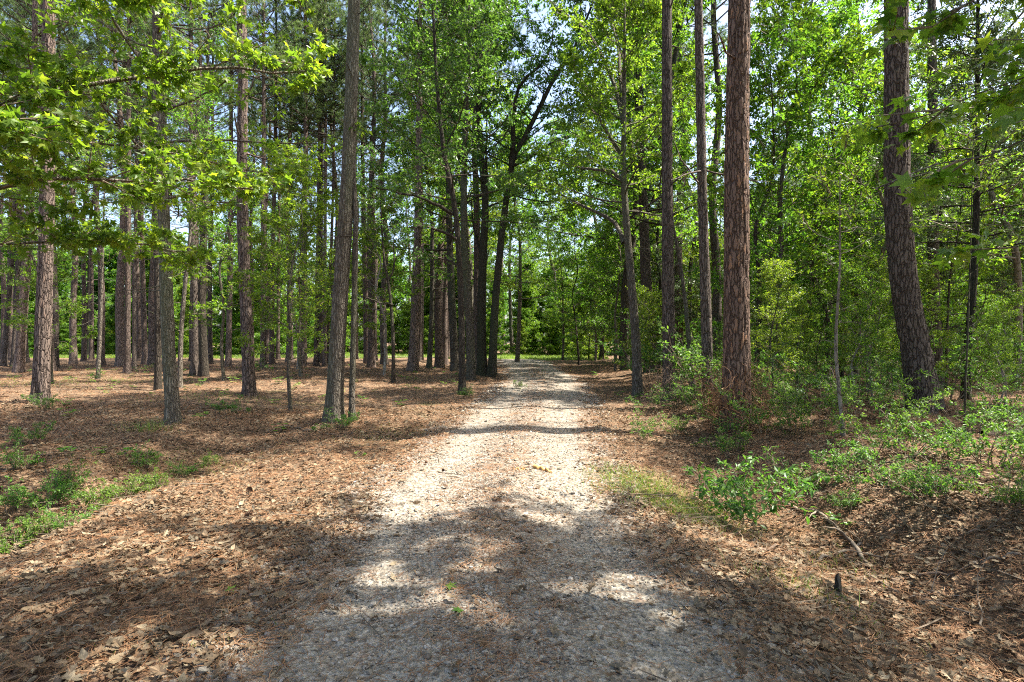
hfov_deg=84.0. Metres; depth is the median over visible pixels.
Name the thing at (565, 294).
bushy tree
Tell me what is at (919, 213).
hardwood tree
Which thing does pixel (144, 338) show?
pine tree
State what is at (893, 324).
hardwood tree
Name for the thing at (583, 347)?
bushy tree
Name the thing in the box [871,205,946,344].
hardwood tree
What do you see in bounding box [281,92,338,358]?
pine tree
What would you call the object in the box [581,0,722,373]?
pine tree
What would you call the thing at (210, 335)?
pine tree
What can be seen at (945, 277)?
cedar tree
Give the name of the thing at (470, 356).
oak tree
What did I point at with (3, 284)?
pine tree
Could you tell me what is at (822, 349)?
shrub
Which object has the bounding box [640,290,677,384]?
hardwood tree
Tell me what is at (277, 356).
pine tree
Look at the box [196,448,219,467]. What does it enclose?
weed
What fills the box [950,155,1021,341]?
hardwood tree
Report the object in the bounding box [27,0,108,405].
pine tree
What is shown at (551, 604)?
stick
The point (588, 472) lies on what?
grass
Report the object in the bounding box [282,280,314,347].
bushy tree
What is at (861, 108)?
hardwood tree
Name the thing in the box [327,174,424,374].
hardwood tree
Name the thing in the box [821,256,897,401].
hardwood tree
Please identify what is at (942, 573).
fallen branch
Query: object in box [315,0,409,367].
pine tree
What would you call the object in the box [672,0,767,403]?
pine tree
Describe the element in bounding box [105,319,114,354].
bushy tree
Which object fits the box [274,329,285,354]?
bushy tree
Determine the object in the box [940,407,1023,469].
shrub
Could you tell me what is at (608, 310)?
hardwood tree
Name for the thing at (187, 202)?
pine tree
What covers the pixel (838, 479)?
shrub
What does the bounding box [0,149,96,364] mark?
hardwood tree
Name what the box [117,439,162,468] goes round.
weed
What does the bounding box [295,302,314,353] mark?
bushy tree
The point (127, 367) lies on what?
pine tree
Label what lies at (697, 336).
shrub
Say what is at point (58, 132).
sweetgum tree
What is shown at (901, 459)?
fallen branch
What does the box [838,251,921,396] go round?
hardwood tree
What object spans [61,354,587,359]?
grass field
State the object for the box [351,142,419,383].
hardwood tree
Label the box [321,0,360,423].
tree trunk
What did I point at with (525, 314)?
bushy tree
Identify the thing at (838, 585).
stump
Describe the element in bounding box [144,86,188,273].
pine tree
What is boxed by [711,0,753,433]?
pine tree
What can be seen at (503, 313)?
bushy tree
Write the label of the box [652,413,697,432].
shrub
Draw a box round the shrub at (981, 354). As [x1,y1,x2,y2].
[943,323,1023,381]
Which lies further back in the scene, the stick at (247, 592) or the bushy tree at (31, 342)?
the bushy tree at (31, 342)
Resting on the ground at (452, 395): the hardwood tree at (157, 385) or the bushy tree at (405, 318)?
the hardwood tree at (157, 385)
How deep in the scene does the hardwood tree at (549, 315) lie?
46.60 m
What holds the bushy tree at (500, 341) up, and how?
on the grass field
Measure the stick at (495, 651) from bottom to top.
0.293 m
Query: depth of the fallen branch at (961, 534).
4.99 m
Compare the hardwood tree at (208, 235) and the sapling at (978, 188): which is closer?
the sapling at (978, 188)
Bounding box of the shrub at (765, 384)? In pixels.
[695,349,829,418]
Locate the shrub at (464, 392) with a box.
[455,384,474,397]
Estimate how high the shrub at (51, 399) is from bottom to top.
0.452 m
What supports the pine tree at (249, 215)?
on the ground at (452, 395)
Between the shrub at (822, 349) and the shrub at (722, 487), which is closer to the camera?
the shrub at (722, 487)
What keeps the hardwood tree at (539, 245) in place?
on the ground at (452, 395)
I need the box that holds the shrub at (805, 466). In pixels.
[742,446,844,494]
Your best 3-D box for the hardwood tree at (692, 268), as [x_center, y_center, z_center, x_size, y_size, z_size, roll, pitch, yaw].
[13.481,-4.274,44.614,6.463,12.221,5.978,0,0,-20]
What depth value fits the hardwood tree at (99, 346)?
23.29 m
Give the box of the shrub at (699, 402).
[687,387,717,422]
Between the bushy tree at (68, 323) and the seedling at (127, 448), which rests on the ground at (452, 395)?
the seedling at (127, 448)
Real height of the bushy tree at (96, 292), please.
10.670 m
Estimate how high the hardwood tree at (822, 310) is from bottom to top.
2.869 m
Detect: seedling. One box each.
[56,446,75,456]
[58,407,75,416]
[86,447,104,454]
[123,447,137,455]
[192,411,208,420]
[271,423,287,431]
[817,430,842,441]
[824,511,854,527]
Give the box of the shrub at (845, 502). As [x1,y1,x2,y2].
[814,477,868,511]
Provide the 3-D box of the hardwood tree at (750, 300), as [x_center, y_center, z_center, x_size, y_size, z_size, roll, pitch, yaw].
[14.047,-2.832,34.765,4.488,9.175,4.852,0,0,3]
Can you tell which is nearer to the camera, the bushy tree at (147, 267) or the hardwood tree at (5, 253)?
the hardwood tree at (5, 253)
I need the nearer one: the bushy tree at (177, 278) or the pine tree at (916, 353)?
the pine tree at (916, 353)
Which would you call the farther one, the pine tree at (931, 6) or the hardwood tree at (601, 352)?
the hardwood tree at (601, 352)
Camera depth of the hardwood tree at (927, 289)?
11.80 m
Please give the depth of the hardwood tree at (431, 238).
32.72 m
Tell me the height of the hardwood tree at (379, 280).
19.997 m
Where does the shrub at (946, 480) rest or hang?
on the ground at (452, 395)
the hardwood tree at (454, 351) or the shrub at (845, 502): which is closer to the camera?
the shrub at (845, 502)
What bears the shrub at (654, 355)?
on the ground at (452, 395)
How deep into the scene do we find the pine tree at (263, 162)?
31.79 m
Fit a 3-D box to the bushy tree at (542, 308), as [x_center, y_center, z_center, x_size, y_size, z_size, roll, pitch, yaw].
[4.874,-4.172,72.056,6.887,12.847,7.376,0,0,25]
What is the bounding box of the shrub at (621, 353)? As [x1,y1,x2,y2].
[596,316,721,390]
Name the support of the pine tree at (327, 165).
on the ground at (452, 395)
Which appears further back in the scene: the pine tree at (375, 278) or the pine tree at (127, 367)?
the pine tree at (375, 278)
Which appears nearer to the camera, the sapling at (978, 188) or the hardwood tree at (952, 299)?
the sapling at (978, 188)
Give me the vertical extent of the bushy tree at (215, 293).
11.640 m
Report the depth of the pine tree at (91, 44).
30.17 m
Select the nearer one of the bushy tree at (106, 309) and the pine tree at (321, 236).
the pine tree at (321, 236)
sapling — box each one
[792,120,884,437]
[909,84,1023,444]
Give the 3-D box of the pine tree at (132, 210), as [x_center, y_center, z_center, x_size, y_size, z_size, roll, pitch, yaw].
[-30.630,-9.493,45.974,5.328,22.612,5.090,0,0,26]
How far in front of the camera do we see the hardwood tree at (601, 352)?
50.64 m
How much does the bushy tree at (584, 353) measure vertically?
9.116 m
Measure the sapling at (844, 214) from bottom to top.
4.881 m
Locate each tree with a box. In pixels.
[0,0,70,366]
[0,0,110,371]
[0,0,112,372]
[0,0,338,298]
[0,0,372,424]
[0,2,75,365]
[0,4,68,312]
[0,72,61,360]
[0,102,25,359]
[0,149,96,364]
[0,197,23,260]
[0,248,33,353]
[0,250,65,353]
[0,285,34,355]
[1,36,61,362]
[5,3,114,367]
[6,151,93,383]
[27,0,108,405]
[32,249,81,338]
[33,290,78,354]
[37,0,203,373]
[55,47,83,280]
[58,25,146,365]
[58,61,114,360]
[59,29,119,363]
[59,181,115,354]
[59,294,96,355]
[60,298,81,354]
[62,102,118,359]
[63,132,145,379]
[64,247,109,342]
[72,6,176,366]
[77,316,105,353]
[78,0,194,369]
[78,268,111,353]
[85,12,182,363]
[91,83,150,360]
[91,99,150,359]
[94,245,131,341]
[94,301,113,353]
[99,0,234,390]
[100,151,146,289]
[102,8,217,364]
[105,291,131,355]
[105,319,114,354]
[114,203,150,242]
[129,0,264,375]
[131,245,188,350]
[136,0,259,356]
[142,85,236,388]
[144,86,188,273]
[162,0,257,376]
[163,0,250,363]
[164,0,275,366]
[166,76,226,360]
[170,64,247,297]
[170,124,234,233]
[171,134,295,380]
[171,228,216,351]
[173,285,188,350]
[174,282,215,355]
[175,304,188,354]
[177,0,277,396]
[185,195,236,274]
[187,294,219,350]
[207,0,314,368]
[212,0,323,364]
[212,195,237,314]
[212,264,226,349]
[212,273,239,354]
[213,263,259,355]
[214,223,236,310]
[217,176,260,243]
[222,145,350,410]
[223,170,298,296]
[224,308,239,353]
[225,73,293,360]
[235,10,331,361]
[236,49,295,361]
[236,248,296,355]
[249,137,350,376]
[250,42,308,358]
[252,196,332,369]
[257,190,298,247]
[259,0,345,366]
[268,185,312,299]
[272,0,365,362]
[274,0,365,365]
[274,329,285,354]
[275,0,371,365]
[279,0,373,364]
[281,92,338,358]
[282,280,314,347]
[283,76,356,321]
[284,310,298,353]
[289,0,371,420]
[293,55,377,310]
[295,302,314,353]
[307,314,314,352]
[309,260,362,351]
[311,250,362,353]
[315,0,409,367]
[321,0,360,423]
[325,0,394,363]
[327,56,387,358]
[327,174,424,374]
[332,0,422,364]
[334,0,570,371]
[345,316,349,352]
[348,192,402,322]
[348,247,400,351]
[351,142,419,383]
[356,0,561,394]
[356,69,399,359]
[358,312,379,352]
[369,0,571,379]
[373,17,505,368]
[374,0,474,371]
[377,253,411,352]
[377,307,404,354]
[378,22,434,361]
[385,6,544,305]
[385,87,429,360]
[390,0,565,375]
[393,165,426,345]
[395,302,410,353]
[397,1,483,368]
[398,230,457,350]
[401,189,437,344]
[408,266,457,351]
[414,71,472,301]
[415,77,471,364]
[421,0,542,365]
[423,315,434,354]
[426,0,617,377]
[430,151,477,357]
[452,185,473,350]
[454,180,511,319]
[454,248,490,350]
[457,109,553,351]
[472,86,582,361]
[486,284,515,352]
[486,304,511,354]
[489,141,520,352]
[503,0,722,396]
[504,258,545,350]
[505,0,752,370]
[506,222,548,348]
[506,278,543,353]
[508,115,583,355]
[508,307,535,354]
[509,319,529,355]
[516,0,806,316]
[521,257,571,353]
[525,326,539,353]
[532,307,561,356]
[533,203,594,359]
[540,300,572,355]
[541,75,656,359]
[541,211,617,364]
[543,271,590,352]
[550,300,574,355]
[555,11,696,359]
[560,173,641,371]
[561,241,610,359]
[561,277,612,358]
[564,244,613,360]
[566,309,598,354]
[570,243,617,354]
[577,38,689,297]
[579,194,639,360]
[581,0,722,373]
[581,252,641,340]
[587,258,619,355]
[589,142,695,337]
[590,298,618,352]
[598,243,639,345]
[600,201,661,329]
[609,192,690,346]
[610,119,711,367]
[612,282,661,377]
[615,300,661,364]
[620,0,719,401]
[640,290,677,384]
[642,0,727,360]
[642,42,756,344]
[650,0,769,370]
[650,228,694,360]
[655,216,698,395]
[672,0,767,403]
[675,8,868,386]
[675,230,723,335]
[683,210,722,340]
[683,232,711,346]
[683,247,722,341]
[686,0,875,386]
[686,196,751,332]
[692,244,723,337]
[707,194,723,344]
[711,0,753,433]
[716,0,965,379]
[717,173,833,374]
[721,226,773,340]
[721,227,770,342]
[749,132,807,361]
[750,257,813,410]
[750,261,806,393]
[753,287,798,351]
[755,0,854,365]
[757,119,886,375]
[759,307,791,390]
[771,293,825,398]
[773,263,816,365]
[775,122,804,223]
[777,0,957,373]
[782,21,968,376]
[785,300,820,359]
[786,16,1006,391]
[790,131,878,343]
[798,295,842,388]
[801,169,888,370]
[813,212,833,361]
[815,261,901,395]
[816,312,844,372]
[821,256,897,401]
[824,132,951,346]
[832,317,865,384]
[833,0,1023,400]
[833,128,967,376]
[834,0,1023,271]
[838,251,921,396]
[856,281,898,384]
[859,0,1023,386]
[866,274,936,393]
[868,316,899,386]
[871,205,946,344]
[871,274,923,356]
[873,70,1023,390]
[879,132,996,331]
[883,0,945,414]
[888,265,962,375]
[910,0,944,387]
[917,122,1023,360]
[920,207,964,336]
[925,229,966,335]
[926,239,974,365]
[938,86,969,211]
[939,273,1009,393]
[940,148,1023,362]
[940,199,1011,340]
[942,121,1023,374]
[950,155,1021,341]
[963,150,1023,368]
[964,283,1023,404]
[965,306,1023,412]
[977,106,1023,329]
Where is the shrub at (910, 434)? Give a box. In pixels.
[845,402,976,458]
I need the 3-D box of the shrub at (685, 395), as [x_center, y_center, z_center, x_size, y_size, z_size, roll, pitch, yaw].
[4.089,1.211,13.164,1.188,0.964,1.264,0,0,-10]
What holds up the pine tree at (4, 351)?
on the ground at (452, 395)
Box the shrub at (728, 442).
[699,427,753,458]
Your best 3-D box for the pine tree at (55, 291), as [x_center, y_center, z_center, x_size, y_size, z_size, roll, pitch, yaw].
[-26.152,-10.421,32.974,5.641,24.275,5.607,0,0,-18]
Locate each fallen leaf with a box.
[445,582,456,589]
[452,607,463,611]
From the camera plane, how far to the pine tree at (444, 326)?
39.46 m
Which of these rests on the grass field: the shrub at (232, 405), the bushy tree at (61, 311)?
the bushy tree at (61, 311)
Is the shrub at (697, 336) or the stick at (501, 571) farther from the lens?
the shrub at (697, 336)
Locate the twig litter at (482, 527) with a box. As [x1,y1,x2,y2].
[0,377,1023,681]
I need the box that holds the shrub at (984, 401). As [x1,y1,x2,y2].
[924,362,1023,428]
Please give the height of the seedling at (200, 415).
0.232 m
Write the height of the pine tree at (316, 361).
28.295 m
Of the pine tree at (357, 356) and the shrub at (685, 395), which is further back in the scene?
the pine tree at (357, 356)
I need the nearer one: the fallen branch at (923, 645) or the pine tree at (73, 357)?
the fallen branch at (923, 645)
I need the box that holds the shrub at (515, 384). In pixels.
[513,380,526,388]
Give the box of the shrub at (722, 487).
[683,451,831,529]
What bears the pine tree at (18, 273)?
on the ground at (452, 395)
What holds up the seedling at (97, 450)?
on the ground at (452, 395)
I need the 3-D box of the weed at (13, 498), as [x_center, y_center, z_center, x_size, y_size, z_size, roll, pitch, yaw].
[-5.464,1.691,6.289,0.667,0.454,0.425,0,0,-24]
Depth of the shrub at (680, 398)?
14.08 m
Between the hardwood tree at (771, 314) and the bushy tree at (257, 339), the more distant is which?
the bushy tree at (257, 339)
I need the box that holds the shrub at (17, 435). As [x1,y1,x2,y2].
[5,419,56,445]
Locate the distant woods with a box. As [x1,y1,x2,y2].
[34,210,784,348]
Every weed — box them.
[0,442,45,469]
[0,475,53,514]
[0,511,43,553]
[13,500,66,546]
[20,469,89,507]
[41,502,95,530]
[42,459,97,491]
[73,474,120,510]
[102,470,152,498]
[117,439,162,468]
[136,462,172,491]
[164,459,197,475]
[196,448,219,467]
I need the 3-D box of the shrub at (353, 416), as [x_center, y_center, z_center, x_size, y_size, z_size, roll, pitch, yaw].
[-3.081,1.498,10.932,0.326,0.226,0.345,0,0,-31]
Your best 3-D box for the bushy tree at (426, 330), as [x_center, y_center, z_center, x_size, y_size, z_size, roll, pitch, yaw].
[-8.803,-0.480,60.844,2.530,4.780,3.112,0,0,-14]
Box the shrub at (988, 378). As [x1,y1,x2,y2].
[953,349,1023,388]
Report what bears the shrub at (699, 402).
on the ground at (452, 395)
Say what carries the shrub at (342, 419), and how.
on the ground at (452, 395)
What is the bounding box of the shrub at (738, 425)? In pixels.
[698,403,766,438]
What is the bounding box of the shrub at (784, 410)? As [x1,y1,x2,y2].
[753,359,823,431]
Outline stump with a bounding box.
[834,573,841,591]
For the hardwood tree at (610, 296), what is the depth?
45.27 m
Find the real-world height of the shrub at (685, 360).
1.992 m
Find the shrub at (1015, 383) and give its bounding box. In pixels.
[954,355,1023,403]
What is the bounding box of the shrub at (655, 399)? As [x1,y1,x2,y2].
[624,381,672,410]
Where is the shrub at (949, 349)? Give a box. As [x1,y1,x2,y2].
[877,313,1020,384]
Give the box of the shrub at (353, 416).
[343,413,359,422]
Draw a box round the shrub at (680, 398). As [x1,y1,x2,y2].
[655,373,699,405]
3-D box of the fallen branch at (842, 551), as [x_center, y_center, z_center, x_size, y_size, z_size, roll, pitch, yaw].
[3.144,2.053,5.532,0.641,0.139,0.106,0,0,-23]
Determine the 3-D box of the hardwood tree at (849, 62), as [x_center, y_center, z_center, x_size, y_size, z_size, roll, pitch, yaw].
[10.848,-3.898,16.184,5.106,11.038,5.292,0,0,-5]
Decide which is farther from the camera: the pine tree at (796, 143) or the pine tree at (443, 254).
the pine tree at (796, 143)
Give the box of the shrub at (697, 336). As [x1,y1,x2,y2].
[658,320,722,356]
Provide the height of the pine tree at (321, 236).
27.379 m
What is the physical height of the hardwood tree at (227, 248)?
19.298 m
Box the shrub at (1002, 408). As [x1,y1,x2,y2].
[979,385,1023,457]
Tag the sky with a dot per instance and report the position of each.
(723, 8)
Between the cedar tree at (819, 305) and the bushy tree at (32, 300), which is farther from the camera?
the bushy tree at (32, 300)
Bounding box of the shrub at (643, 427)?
[627,403,666,441]
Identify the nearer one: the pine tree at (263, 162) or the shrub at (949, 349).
the shrub at (949, 349)
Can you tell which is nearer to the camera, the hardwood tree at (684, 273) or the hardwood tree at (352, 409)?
the hardwood tree at (352, 409)
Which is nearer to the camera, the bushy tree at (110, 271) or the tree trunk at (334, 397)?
the tree trunk at (334, 397)
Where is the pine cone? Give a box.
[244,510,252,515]
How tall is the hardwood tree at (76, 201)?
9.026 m
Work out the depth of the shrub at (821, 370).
12.98 m
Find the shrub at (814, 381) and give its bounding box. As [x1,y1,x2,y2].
[752,348,866,410]
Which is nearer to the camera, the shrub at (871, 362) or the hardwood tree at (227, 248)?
the shrub at (871, 362)
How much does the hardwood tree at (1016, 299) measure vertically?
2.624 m
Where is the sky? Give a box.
[0,0,1023,342]
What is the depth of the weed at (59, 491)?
6.66 m
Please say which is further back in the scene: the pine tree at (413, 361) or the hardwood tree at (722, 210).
the hardwood tree at (722, 210)
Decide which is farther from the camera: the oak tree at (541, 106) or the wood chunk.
the oak tree at (541, 106)
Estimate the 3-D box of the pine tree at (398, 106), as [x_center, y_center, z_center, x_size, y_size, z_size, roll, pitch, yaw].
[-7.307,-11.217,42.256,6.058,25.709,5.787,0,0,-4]
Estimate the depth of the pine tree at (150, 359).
37.21 m
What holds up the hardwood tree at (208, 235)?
on the ground at (452, 395)
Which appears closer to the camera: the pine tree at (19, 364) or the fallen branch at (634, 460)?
the fallen branch at (634, 460)
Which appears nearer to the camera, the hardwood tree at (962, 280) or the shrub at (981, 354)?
the shrub at (981, 354)
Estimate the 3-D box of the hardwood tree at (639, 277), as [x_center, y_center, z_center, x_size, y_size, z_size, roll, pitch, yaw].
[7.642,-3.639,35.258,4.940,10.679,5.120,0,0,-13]
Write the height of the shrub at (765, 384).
1.346 m
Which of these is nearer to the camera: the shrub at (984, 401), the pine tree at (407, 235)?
the shrub at (984, 401)
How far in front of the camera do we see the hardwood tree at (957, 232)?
15.94 m
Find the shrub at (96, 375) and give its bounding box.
[87,365,102,380]
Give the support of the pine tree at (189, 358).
on the ground at (452, 395)
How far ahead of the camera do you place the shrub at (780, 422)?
9.54 m
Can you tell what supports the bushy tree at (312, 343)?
on the grass field
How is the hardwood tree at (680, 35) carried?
on the ground at (452, 395)
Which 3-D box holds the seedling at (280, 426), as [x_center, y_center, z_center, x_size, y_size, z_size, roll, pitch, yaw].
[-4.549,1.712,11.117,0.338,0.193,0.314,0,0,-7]
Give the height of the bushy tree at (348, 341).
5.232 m
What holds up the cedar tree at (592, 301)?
on the ground at (452, 395)
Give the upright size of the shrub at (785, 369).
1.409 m
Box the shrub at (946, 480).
[865,454,983,507]
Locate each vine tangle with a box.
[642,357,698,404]
[688,354,790,435]
[720,359,802,403]
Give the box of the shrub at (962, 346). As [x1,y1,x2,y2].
[942,325,1005,370]
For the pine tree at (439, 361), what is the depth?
35.83 m
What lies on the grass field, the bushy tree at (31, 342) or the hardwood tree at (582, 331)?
the bushy tree at (31, 342)
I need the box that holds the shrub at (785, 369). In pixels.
[753,346,824,394]
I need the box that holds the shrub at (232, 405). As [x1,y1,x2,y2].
[205,394,250,413]
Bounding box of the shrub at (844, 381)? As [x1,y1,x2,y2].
[811,356,898,420]
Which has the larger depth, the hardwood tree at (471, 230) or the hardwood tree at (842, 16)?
the hardwood tree at (471, 230)
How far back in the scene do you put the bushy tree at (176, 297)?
61.72 m
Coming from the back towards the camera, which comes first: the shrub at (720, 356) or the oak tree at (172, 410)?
the shrub at (720, 356)
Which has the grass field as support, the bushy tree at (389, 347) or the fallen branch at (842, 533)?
the bushy tree at (389, 347)
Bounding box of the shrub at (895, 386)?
[864,355,933,421]
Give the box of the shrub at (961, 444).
[877,400,983,468]
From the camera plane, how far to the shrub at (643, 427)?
9.67 m
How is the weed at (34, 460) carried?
on the ground at (452, 395)
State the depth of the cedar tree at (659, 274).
30.75 m
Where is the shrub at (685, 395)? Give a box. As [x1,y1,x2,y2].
[671,372,714,412]
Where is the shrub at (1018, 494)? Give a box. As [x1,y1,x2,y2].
[933,449,1023,512]
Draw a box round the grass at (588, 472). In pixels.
[0,352,930,659]
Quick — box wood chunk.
[533,464,552,472]
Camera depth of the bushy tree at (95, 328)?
60.55 m
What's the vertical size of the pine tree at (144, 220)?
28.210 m
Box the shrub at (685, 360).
[654,323,753,402]
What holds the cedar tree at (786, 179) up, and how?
on the ground at (452, 395)
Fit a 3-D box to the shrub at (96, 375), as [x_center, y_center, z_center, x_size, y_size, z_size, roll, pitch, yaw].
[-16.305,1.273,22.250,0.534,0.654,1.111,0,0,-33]
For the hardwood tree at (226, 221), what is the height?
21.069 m
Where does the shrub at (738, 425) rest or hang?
on the ground at (452, 395)
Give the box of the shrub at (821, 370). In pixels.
[799,351,865,398]
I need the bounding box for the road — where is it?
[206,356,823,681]
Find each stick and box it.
[73,624,96,631]
[108,610,125,628]
[223,584,251,600]
[483,599,575,658]
[497,570,522,576]
[512,570,564,608]
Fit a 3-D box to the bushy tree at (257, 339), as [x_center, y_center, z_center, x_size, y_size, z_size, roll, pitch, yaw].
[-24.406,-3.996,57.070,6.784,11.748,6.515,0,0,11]
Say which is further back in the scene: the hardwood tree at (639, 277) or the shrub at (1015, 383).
the hardwood tree at (639, 277)
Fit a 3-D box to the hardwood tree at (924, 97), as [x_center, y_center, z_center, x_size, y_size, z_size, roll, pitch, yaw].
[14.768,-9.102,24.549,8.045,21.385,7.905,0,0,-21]
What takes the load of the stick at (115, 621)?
on the ground at (452, 395)
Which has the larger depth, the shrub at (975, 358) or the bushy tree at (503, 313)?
the bushy tree at (503, 313)
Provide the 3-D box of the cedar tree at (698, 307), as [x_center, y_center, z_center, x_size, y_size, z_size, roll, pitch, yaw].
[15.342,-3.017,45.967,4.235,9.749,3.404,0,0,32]
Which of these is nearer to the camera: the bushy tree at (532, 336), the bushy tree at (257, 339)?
the bushy tree at (257, 339)
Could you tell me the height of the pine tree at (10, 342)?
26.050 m
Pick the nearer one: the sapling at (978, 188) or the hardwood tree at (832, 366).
the sapling at (978, 188)
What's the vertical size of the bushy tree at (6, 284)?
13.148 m
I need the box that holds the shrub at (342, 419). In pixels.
[310,407,359,431]
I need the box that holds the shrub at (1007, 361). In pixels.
[978,338,1023,384]
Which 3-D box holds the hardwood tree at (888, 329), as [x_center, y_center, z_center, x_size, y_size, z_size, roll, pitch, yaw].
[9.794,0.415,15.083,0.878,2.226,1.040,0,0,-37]
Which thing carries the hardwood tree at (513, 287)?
on the ground at (452, 395)
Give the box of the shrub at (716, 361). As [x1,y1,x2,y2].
[692,341,793,399]
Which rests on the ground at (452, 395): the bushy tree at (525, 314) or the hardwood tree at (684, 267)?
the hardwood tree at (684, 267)
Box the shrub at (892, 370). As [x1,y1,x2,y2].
[813,354,902,404]
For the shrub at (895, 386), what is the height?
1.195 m
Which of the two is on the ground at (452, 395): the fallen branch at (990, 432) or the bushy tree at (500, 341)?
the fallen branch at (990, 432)
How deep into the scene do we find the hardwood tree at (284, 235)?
80.53 m
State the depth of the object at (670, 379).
14.37 m
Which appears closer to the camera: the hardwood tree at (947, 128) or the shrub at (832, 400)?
the shrub at (832, 400)
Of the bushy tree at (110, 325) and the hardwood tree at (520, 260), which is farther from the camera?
the bushy tree at (110, 325)
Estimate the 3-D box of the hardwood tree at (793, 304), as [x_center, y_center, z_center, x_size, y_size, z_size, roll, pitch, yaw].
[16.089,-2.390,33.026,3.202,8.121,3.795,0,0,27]
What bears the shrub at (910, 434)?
on the ground at (452, 395)
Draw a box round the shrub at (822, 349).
[750,306,896,374]
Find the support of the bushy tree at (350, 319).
on the ground at (452, 395)
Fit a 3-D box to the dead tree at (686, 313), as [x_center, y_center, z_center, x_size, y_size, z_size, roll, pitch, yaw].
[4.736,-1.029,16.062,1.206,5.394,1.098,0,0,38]
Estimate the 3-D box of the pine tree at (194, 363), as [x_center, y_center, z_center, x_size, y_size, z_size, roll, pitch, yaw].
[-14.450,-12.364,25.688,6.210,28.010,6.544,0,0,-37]
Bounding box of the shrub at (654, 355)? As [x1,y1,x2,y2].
[640,328,701,384]
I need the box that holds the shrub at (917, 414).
[822,386,954,450]
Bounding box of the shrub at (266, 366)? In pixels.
[254,357,273,370]
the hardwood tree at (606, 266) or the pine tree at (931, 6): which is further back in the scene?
the hardwood tree at (606, 266)
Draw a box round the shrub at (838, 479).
[832,445,934,492]
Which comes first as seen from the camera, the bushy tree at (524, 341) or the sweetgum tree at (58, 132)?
the sweetgum tree at (58, 132)
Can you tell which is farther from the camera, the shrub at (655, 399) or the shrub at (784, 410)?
the shrub at (655, 399)
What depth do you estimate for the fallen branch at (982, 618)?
4.38 m
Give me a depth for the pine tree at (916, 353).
10.77 m
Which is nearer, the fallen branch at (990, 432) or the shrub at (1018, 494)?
the shrub at (1018, 494)
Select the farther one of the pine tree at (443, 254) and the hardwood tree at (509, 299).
the hardwood tree at (509, 299)
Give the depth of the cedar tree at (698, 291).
37.48 m
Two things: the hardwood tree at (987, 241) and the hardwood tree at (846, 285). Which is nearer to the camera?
the hardwood tree at (846, 285)
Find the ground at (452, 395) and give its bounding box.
[0,343,1023,681]
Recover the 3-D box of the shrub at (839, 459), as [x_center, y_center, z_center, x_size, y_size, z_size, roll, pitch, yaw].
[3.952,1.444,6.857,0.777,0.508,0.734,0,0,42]
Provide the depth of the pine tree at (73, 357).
39.02 m
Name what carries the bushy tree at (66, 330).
on the grass field
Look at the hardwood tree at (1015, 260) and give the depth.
17.80 m
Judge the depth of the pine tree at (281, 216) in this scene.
84.33 m
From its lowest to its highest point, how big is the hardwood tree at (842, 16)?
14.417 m
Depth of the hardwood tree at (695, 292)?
32.64 m
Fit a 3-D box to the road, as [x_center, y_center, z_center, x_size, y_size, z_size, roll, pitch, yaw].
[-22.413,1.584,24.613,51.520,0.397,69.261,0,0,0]
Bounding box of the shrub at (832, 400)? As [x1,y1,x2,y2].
[769,368,865,428]
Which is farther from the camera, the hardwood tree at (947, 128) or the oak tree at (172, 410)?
the hardwood tree at (947, 128)
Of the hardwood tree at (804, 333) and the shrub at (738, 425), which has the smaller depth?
the shrub at (738, 425)
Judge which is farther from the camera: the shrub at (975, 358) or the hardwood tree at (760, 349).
the hardwood tree at (760, 349)
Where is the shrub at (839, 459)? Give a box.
[809,439,879,482]
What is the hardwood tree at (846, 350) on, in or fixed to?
on the ground at (452, 395)
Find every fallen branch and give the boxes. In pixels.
[304,421,351,437]
[362,434,428,441]
[614,438,660,466]
[701,530,775,556]
[759,543,791,550]
[773,499,874,567]
[815,542,861,562]
[852,633,869,650]
[866,439,929,467]
[875,638,964,655]
[892,541,1018,580]
[909,548,966,599]
[941,499,1023,535]
[966,552,986,626]
[970,551,1021,564]
[978,428,1022,436]
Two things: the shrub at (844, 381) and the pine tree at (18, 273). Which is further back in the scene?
the pine tree at (18, 273)
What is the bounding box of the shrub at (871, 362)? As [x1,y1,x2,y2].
[846,343,896,380]
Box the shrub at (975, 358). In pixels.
[828,292,1023,399]
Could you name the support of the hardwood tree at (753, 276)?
on the ground at (452, 395)
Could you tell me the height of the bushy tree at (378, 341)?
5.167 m
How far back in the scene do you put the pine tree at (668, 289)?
15.50 m
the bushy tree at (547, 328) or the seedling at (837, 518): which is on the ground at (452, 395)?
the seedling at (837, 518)
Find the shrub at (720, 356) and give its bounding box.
[691,321,770,374]
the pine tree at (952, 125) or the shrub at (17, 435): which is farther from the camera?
the pine tree at (952, 125)
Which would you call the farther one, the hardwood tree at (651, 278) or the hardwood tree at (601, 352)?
the hardwood tree at (601, 352)
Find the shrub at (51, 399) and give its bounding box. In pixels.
[20,392,63,409]
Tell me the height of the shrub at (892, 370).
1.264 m
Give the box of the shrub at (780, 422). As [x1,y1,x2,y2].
[713,379,811,435]

